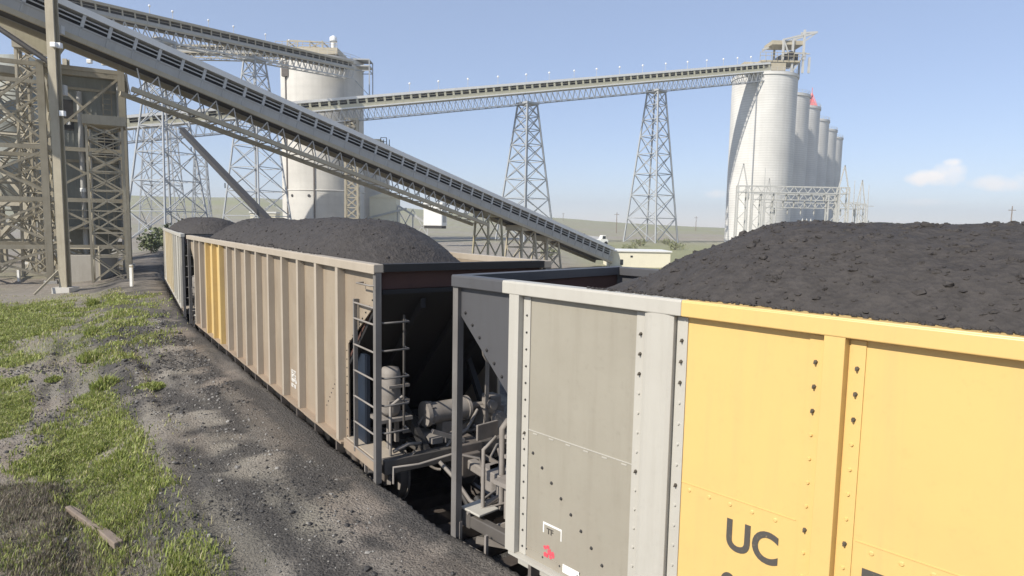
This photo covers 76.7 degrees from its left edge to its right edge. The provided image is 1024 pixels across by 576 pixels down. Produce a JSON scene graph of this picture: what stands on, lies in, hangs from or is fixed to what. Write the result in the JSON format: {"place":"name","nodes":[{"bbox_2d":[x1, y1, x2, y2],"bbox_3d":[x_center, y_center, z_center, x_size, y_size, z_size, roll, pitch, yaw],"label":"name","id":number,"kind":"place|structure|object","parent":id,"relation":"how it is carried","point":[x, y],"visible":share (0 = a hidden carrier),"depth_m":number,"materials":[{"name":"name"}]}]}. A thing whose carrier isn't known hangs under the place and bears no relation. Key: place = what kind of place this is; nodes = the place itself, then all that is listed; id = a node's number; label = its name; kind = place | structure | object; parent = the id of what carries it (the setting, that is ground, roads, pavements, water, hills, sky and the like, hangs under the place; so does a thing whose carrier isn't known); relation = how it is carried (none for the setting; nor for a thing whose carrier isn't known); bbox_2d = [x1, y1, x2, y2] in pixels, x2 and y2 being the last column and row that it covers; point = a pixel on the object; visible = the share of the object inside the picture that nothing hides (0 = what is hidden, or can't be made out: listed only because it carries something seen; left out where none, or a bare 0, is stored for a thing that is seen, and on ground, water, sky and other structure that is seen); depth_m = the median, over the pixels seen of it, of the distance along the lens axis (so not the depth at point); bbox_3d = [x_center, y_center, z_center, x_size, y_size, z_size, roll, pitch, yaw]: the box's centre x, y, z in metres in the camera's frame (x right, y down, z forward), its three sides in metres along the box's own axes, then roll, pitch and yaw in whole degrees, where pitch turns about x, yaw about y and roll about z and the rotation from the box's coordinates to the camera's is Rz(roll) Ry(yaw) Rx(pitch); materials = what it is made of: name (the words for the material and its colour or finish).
{"place":"outdoors","nodes":[
{"label":"outdoors","id":0,"kind":"place"},
{"bbox_2d":[0,54,51,272],"bbox_3d":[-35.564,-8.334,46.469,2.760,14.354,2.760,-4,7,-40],"label":"lattice tower","id":1,"kind":"structure","parent":0,"point":[7,71],"depth_m":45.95,"materials":[{"name":"metal"}]},
{"bbox_2d":[249,211,280,217],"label":"pump house","id":2,"kind":"structure","parent":0,"point":[273,213],"depth_m":147.35,"materials":[{"name":"white"}]},
{"bbox_2d":[0,195,724,575],"bbox_3d":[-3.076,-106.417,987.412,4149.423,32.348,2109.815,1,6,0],"label":"ground","id":3,"kind":"structure","parent":0,"point":[422,541],"depth_m":9.99,"materials":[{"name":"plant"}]},
{"bbox_2d":[17,269,20,281],"bbox_3d":[-30.018,-0.748,39.406,0.144,0.900,0.124,1,6,0],"label":"marker stake","id":4,"kind":"object","parent":3,"relation":"on","point":[18,276],"visible":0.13,"depth_m":39.36,"materials":[{"name":"white paint"}]},
{"bbox_2d":[11,40,57,276],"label":"lattice tower","id":5,"kind":"structure","parent":3,"relation":"on","point":[27,68],"depth_m":42.76,"materials":[{"name":"metal"}]},
{"bbox_2d":[0,50,78,263],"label":"steel tower","id":6,"kind":"structure","parent":3,"relation":"on","point":[5,229],"depth_m":56.52,"materials":[{"name":"metal"}]},
{"bbox_2d":[43,374,62,382],"bbox_3d":[-10.787,2.105,15.245,0.430,0.154,0.437,1,6,0],"label":"weed clump","id":7,"kind":"object","parent":3,"relation":"on","point":[54,378],"visible":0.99,"depth_m":15.17,"materials":[{"name":"green plant"}]},
{"bbox_2d":[34,0,79,294],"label":"support column","id":8,"kind":"structure","parent":3,"relation":"on","point":[58,90],"depth_m":32.72,"materials":[{"name":"metal"}]},
{"bbox_2d":[50,42,60,47],"bbox_3d":[-22.659,-12.119,32.186,0.280,0.390,0.564,1,6,0],"label":"flood lamp","id":9,"kind":"object","parent":8,"relation":"attached to","point":[53,44],"visible":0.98,"depth_m":31.92,"materials":[{"name":"beige metal"}]},
{"bbox_2d":[0,57,134,283],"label":"steel tower","id":10,"kind":"structure","parent":3,"relation":"on","point":[48,245],"depth_m":38.31,"materials":[{"name":"metal"}]},
{"bbox_2d":[0,23,64,56],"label":"plate girder","id":11,"kind":"object","parent":10,"relation":"on","point":[38,45],"visible":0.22,"depth_m":36.74,"materials":[{"name":"metal"}]},
{"bbox_2d":[0,26,47,63],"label":"sloping pipe","id":12,"kind":"object","parent":11,"relation":"attached to","point":[12,37],"visible":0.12,"depth_m":35.71,"materials":[{"name":"metal"}]},
{"bbox_2d":[44,67,131,273],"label":"transfer house","id":13,"kind":"structure","parent":3,"relation":"on","point":[84,88],"depth_m":39.62,"materials":[{"name":"metal"}]},
{"bbox_2d":[86,59,92,63],"bbox_3d":[-25.377,-13.705,39.069,0.280,0.390,0.564,1,6,0],"label":"flood lamp","id":14,"kind":"object","parent":13,"relation":"attached to","point":[89,61],"visible":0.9,"depth_m":38.80,"materials":[{"name":"beige metal"}]},
{"bbox_2d":[75,348,104,362],"bbox_3d":[-10.849,1.699,16.712,0.775,0.366,0.729,1,6,0],"label":"weed clump","id":15,"kind":"object","parent":3,"relation":"on","point":[89,356],"visible":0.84,"depth_m":16.59,"materials":[{"name":"green plant"}]},
{"bbox_2d":[82,325,103,334],"bbox_3d":[-13.147,1.283,20.450,0.744,0.308,0.786,4,7,30],"label":"weed clump","id":16,"kind":"object","parent":3,"relation":"on","point":[92,330],"visible":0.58,"depth_m":20.27,"materials":[{"name":"green plant"}]},
{"bbox_2d":[86,295,100,305],"bbox_3d":[-17.707,0.536,27.387,0.695,0.432,0.653,1,6,0],"label":"weed clump","id":17,"kind":"object","parent":3,"relation":"on","point":[93,302],"visible":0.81,"depth_m":27.27,"materials":[{"name":"green plant"}]},
{"bbox_2d":[70,246,117,281],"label":"concrete plinth","id":18,"kind":"structure","parent":3,"relation":"on","point":[80,267],"depth_m":38.84,"materials":[{"name":"concrete"}]},
{"bbox_2d":[65,505,122,548],"bbox_3d":[-5.189,2.928,8.042,1.985,0.254,0.163,6,8,41],"label":"wooden timber","id":19,"kind":"object","parent":3,"relation":"on","point":[108,536],"visible":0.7,"depth_m":7.75,"materials":[{"name":"brown wood"}]},
{"bbox_2d":[0,468,192,575],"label":"dead grass","id":20,"kind":"structure","parent":3,"relation":"on","point":[27,494],"depth_m":7.77,"materials":[{"name":"brown plant"}]},
{"bbox_2d":[81,114,128,282],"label":"lattice tower","id":21,"kind":"structure","parent":3,"relation":"on","point":[99,122],"depth_m":36.50,"materials":[{"name":"metal"}]},
{"bbox_2d":[89,370,122,390],"bbox_3d":[-8.762,1.976,13.981,0.654,0.391,0.739,2,6,13],"label":"weed clump","id":22,"kind":"object","parent":3,"relation":"on","point":[106,381],"visible":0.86,"depth_m":13.89,"materials":[{"name":"green plant"}]},
{"bbox_2d":[0,291,234,575],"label":"grass","id":23,"kind":"structure","parent":3,"relation":"on","point":[84,445],"depth_m":10.37,"materials":[{"name":"green plant"}]},
{"bbox_2d":[129,265,133,285],"bbox_3d":[-19.445,-0.583,33.080,0.144,1.200,0.124,1,6,0],"label":"marker stake","id":24,"kind":"object","parent":3,"relation":"on","point":[131,275],"visible":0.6,"depth_m":33.03,"materials":[{"name":"white paint"}]},
{"bbox_2d":[136,233,161,251],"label":"shrub","id":25,"kind":"object","parent":3,"relation":"on","point":[154,245],"visible":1,"depth_m":75.58,"materials":[{"name":"green plant"}]},
{"bbox_2d":[133,381,166,390],"bbox_3d":[-7.661,2.037,13.737,0.619,0.148,0.629,1,6,0],"label":"weed clump","id":26,"kind":"object","parent":3,"relation":"on","point":[154,385],"visible":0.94,"depth_m":13.66,"materials":[{"name":"green plant"}]},
{"bbox_2d":[141,223,169,247],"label":"shrub","id":27,"kind":"object","parent":3,"relation":"on","point":[159,232],"visible":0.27,"depth_m":82.83,"materials":[{"name":"green plant"}]},
{"bbox_2d":[138,83,186,233],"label":"lattice tower","id":28,"kind":"structure","parent":3,"relation":"on","point":[172,168],"depth_m":174.98,"materials":[{"name":"grey metal"}]},
{"bbox_2d":[176,44,278,61],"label":"conveyor gallery","id":29,"kind":"object","parent":28,"relation":"on","point":[191,53],"visible":0.25,"depth_m":174.06,"materials":[{"name":"beige metal"}]},
{"bbox_2d":[130,37,207,237],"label":"lattice tower","id":30,"kind":"structure","parent":3,"relation":"on","point":[164,181],"depth_m":109.36,"materials":[{"name":"grey metal"}]},
{"bbox_2d":[68,0,354,79],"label":"conveyor gallery","id":31,"kind":"object","parent":30,"relation":"on","point":[134,19],"visible":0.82,"depth_m":119.27,"materials":[{"name":"beige metal"}]},
{"bbox_2d":[191,155,211,216],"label":"lattice tower","id":32,"kind":"structure","parent":3,"relation":"on","point":[208,197],"depth_m":236.50,"materials":[{"name":"grey metal"}]},
{"bbox_2d":[2,313,418,575],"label":"loose stones","id":33,"kind":"object","parent":3,"relation":"on","point":[220,480],"visible":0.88,"depth_m":10.49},
{"bbox_2d":[179,127,270,217],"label":"inclined chute","id":34,"kind":"object","parent":3,"relation":"on","point":[236,187],"visible":0.66,"depth_m":80.13,"materials":[{"name":"metal"}]},
{"bbox_2d":[0,309,454,575],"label":"loose coal lumps","id":35,"kind":"object","parent":3,"relation":"on","point":[369,568],"visible":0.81,"depth_m":12.19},
{"bbox_2d":[222,56,291,221],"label":"lattice tower","id":36,"kind":"structure","parent":3,"relation":"on","point":[256,169],"depth_m":129.14,"materials":[{"name":"grey metal"}]},
{"bbox_2d":[279,48,364,219],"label":"concrete silo","id":37,"kind":"object","parent":3,"relation":"on","point":[312,192],"visible":0.45,"depth_m":158.79,"materials":[{"name":"concrete"}]},
{"bbox_2d":[275,35,346,57],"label":"headhouse","id":38,"kind":"structure","parent":37,"relation":"on","point":[333,42],"depth_m":157.02,"materials":[{"name":"beige metal"}]},
{"bbox_2d":[351,58,372,94],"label":"side platform","id":39,"kind":"structure","parent":37,"relation":"attached to","point":[366,67],"depth_m":162.53,"materials":[{"name":"metal"}]},
{"bbox_2d":[344,117,359,218],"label":"lattice tower","id":40,"kind":"structure","parent":3,"relation":"on","point":[354,121],"depth_m":152.08,"materials":[{"name":"beige metal"}]},
{"bbox_2d":[186,316,527,575],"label":"railway track","id":41,"kind":"structure","parent":3,"relation":"on","point":[428,497],"depth_m":10.52,"materials":[{"name":"metal"}]},
{"bbox_2d":[162,228,212,326],"bbox_3d":[-14.265,-0.815,30.139,2.889,3.730,17.605,-2,7,-30],"label":"coal hopper car","id":42,"kind":"object","parent":41,"relation":"on","point":[176,266],"visible":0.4,"depth_m":24.83,"materials":[{"name":"grey paint"}]},
{"bbox_2d":[167,217,233,249],"bbox_3d":[-14.283,-2.552,29.938,2.660,1.446,13.600,-2,7,-30],"label":"coal heap","id":43,"kind":"object","parent":42,"relation":"in","point":[202,225],"visible":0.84,"depth_m":25.10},
{"bbox_2d":[186,235,550,504],"bbox_3d":[-5.043,0.785,15.668,2.914,3.730,17.605,-3,7,-34],"label":"coal hopper car","id":44,"kind":"object","parent":41,"relation":"on","point":[350,359],"visible":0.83,"depth_m":10.03,"materials":[{"name":"beige paint"}]},
{"bbox_2d":[199,217,459,263],"bbox_3d":[-5.038,-1.003,15.447,2.666,1.409,13.560,-3,7,-34],"label":"coal heap","id":45,"kind":"object","parent":44,"relation":"in","point":[379,241],"visible":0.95,"depth_m":11.17,"materials":[{"name":"black stone"}]},
{"bbox_2d":[451,266,1023,575],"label":"coal hopper car","id":46,"kind":"object","parent":41,"relation":"on","point":[649,435],"visible":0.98,"depth_m":4.75,"materials":[{"name":"yellow metal"}]},
{"bbox_2d":[587,220,1023,335],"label":"coal heap","id":47,"kind":"object","parent":46,"relation":"in","point":[963,276],"visible":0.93,"depth_m":4.50,"materials":[{"name":"black stone"}]},
{"bbox_2d":[364,143,389,218],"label":"plant silo","id":48,"kind":"object","parent":3,"relation":"on","point":[369,192],"visible":0.04,"depth_m":181.20,"materials":[{"name":"concrete"}]},
{"bbox_2d":[375,137,389,145],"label":"roof plant","id":49,"kind":"object","parent":48,"relation":"on","point":[382,141],"visible":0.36,"depth_m":178.89,"materials":[{"name":"metal"}]},
{"bbox_2d":[369,193,427,234],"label":"crusher house","id":50,"kind":"structure","parent":3,"relation":"on","point":[382,206],"depth_m":173.81,"materials":[{"name":"metal"}]},
{"bbox_2d":[423,202,446,228],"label":"white bin","id":51,"kind":"object","parent":3,"relation":"on","point":[433,220],"visible":0.7,"depth_m":125.82,"materials":[{"name":"paint"}]},
{"bbox_2d":[472,211,503,255],"bbox_3d":[-2.172,-4.229,58.774,2.250,5.430,2.250,6,8,43],"label":"support bent","id":52,"kind":"object","parent":3,"relation":"on","point":[488,220],"visible":0.71,"depth_m":58.26,"materials":[{"name":"grey metal"}]},
{"bbox_2d":[0,0,614,263],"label":"conveyor gallery","id":53,"kind":"object","parent":52,"relation":"on","point":[93,36],"visible":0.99,"depth_m":42.38,"materials":[{"name":"metal"}]},
{"bbox_2d":[504,225,537,259],"bbox_3d":[0.868,-3.855,62.088,2.450,4.333,2.450,6,8,43],"label":"support bent","id":54,"kind":"object","parent":3,"relation":"on","point":[520,243],"visible":0.77,"depth_m":61.61,"materials":[{"name":"beige metal"}]},
{"bbox_2d":[495,101,551,241],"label":"lattice tower","id":55,"kind":"structure","parent":3,"relation":"on","point":[527,104],"depth_m":168.81,"materials":[{"name":"grey metal"}]},
{"bbox_2d":[127,62,770,143],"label":"conveyor gallery","id":56,"kind":"object","parent":55,"relation":"on","point":[364,102],"visible":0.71,"depth_m":163.57,"materials":[{"name":"metal"}]},
{"bbox_2d":[531,235,561,268],"bbox_3d":[3.402,-3.545,64.850,2.351,3.417,2.349,6,8,43],"label":"support bent","id":57,"kind":"object","parent":3,"relation":"on","point":[545,242],"visible":0.69,"depth_m":64.43,"materials":[{"name":"beige metal"}]},
{"bbox_2d":[540,246,560,255],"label":"shrub","id":58,"kind":"object","parent":3,"relation":"on","point":[552,250],"visible":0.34,"depth_m":91.87,"materials":[{"name":"green plant"}]},
{"bbox_2d":[597,235,607,243],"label":"parked vehicle","id":59,"kind":"object","parent":3,"relation":"on","point":[602,238],"visible":0.56,"depth_m":148.79,"materials":[{"name":"white paint"}]},
{"bbox_2d":[621,244,637,248],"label":"shrub","id":60,"kind":"object","parent":3,"relation":"on","point":[630,246],"visible":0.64,"depth_m":109.59,"materials":[{"name":"green plant"}]},
{"bbox_2d":[603,249,671,267],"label":"cream shed","id":61,"kind":"structure","parent":3,"relation":"on","point":[652,258],"depth_m":72.01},
{"bbox_2d":[630,238,647,245],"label":"shrub","id":62,"kind":"object","parent":3,"relation":"on","point":[643,242],"visible":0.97,"depth_m":149.03,"materials":[{"name":"green plant"}]},
{"bbox_2d":[623,88,678,242],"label":"lattice tower","id":63,"kind":"structure","parent":3,"relation":"on","point":[657,118],"depth_m":184.31,"materials":[{"name":"grey metal"}]},
{"bbox_2d":[656,237,676,244],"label":"shrub","id":64,"kind":"object","parent":3,"relation":"on","point":[665,242],"visible":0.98,"depth_m":163.99,"materials":[{"name":"green plant"}]},
{"bbox_2d":[665,241,685,249],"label":"shrub","id":65,"kind":"object","parent":3,"relation":"on","point":[676,245],"visible":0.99,"depth_m":129.42,"materials":[{"name":"green plant"}]},
{"bbox_2d":[724,67,798,241],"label":"concrete silo","id":66,"kind":"object","parent":3,"relation":"on","point":[762,125],"visible":0.77,"depth_m":198.44,"materials":[{"name":"concrete"}]},
{"bbox_2d":[742,30,817,77],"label":"headhouse","id":67,"kind":"structure","parent":66,"relation":"on","point":[784,59],"depth_m":196.27,"materials":[{"name":"beige metal"}]},
{"bbox_2d":[762,168,765,224],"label":"lightning mast","id":68,"kind":"object","parent":3,"relation":"on","point":[763,200],"visible":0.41,"depth_m":136.74,"materials":[{"name":"metal"}]},
{"bbox_2d":[769,193,781,222],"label":"lightning mast","id":69,"kind":"object","parent":3,"relation":"on","point":[775,209],"visible":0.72,"depth_m":122.98,"materials":[{"name":"metal"}]},
{"bbox_2d":[733,163,850,237],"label":"substation gantry","id":70,"kind":"object","parent":3,"relation":"on","point":[746,192],"visible":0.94,"depth_m":116.50,"materials":[{"name":"metal"}]},
{"bbox_2d":[748,193,837,231],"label":"substation gantry","id":71,"kind":"object","parent":3,"relation":"on","point":[752,201],"visible":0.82,"depth_m":129.52,"materials":[{"name":"metal"}]},
{"bbox_2d":[790,89,810,221],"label":"concrete silo","id":72,"kind":"object","parent":3,"relation":"on","point":[801,138],"visible":0.27,"depth_m":227.69,"materials":[{"name":"concrete"}]},
{"bbox_2d":[803,102,820,220],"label":"concrete silo","id":73,"kind":"object","parent":3,"relation":"on","point":[812,144],"visible":0.28,"depth_m":250.43,"materials":[{"name":"concrete"}]},
{"bbox_2d":[810,88,817,105],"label":"red derrick","id":74,"kind":"object","parent":73,"relation":"on","point":[812,101],"visible":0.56,"depth_m":255.60,"materials":[{"name":"paint"}]},
{"bbox_2d":[761,178,866,225],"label":"substation gantry","id":75,"kind":"object","parent":3,"relation":"on","point":[770,221],"visible":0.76,"depth_m":140.40,"materials":[{"name":"metal"}]},
{"bbox_2d":[814,116,829,219],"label":"concrete silo","id":76,"kind":"object","parent":3,"relation":"on","point":[822,154],"visible":0.25,"depth_m":279.75,"materials":[{"name":"concrete"}]},
{"bbox_2d":[823,126,837,219],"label":"concrete silo","id":77,"kind":"object","parent":3,"relation":"on","point":[831,153],"visible":0.22,"depth_m":306.55,"materials":[{"name":"concrete"}]},
{"bbox_2d":[831,134,843,220],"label":"concrete silo","id":78,"kind":"object","parent":3,"relation":"on","point":[838,157],"visible":0.23,"depth_m":332.06,"materials":[{"name":"concrete"}]},
{"bbox_2d":[847,184,859,221],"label":"lightning mast","id":79,"kind":"object","parent":3,"relation":"on","point":[853,202],"visible":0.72,"depth_m":126.79,"materials":[{"name":"metal"}]},
{"bbox_2d":[858,184,861,222],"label":"lightning mast","id":80,"kind":"object","parent":3,"relation":"on","point":[859,206],"visible":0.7,"depth_m":132.87,"materials":[{"name":"metal"}]},
{"bbox_2d":[866,190,873,222],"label":"lightning mast","id":81,"kind":"object","parent":3,"relation":"on","point":[867,207],"visible":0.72,"depth_m":128.87,"materials":[{"name":"metal"}]},
{"bbox_2d":[0,0,1023,227],"label":"sky","id":82,"kind":"structure","parent":0,"point":[925,98],"materials":[{"name":"blue"}]}
]}

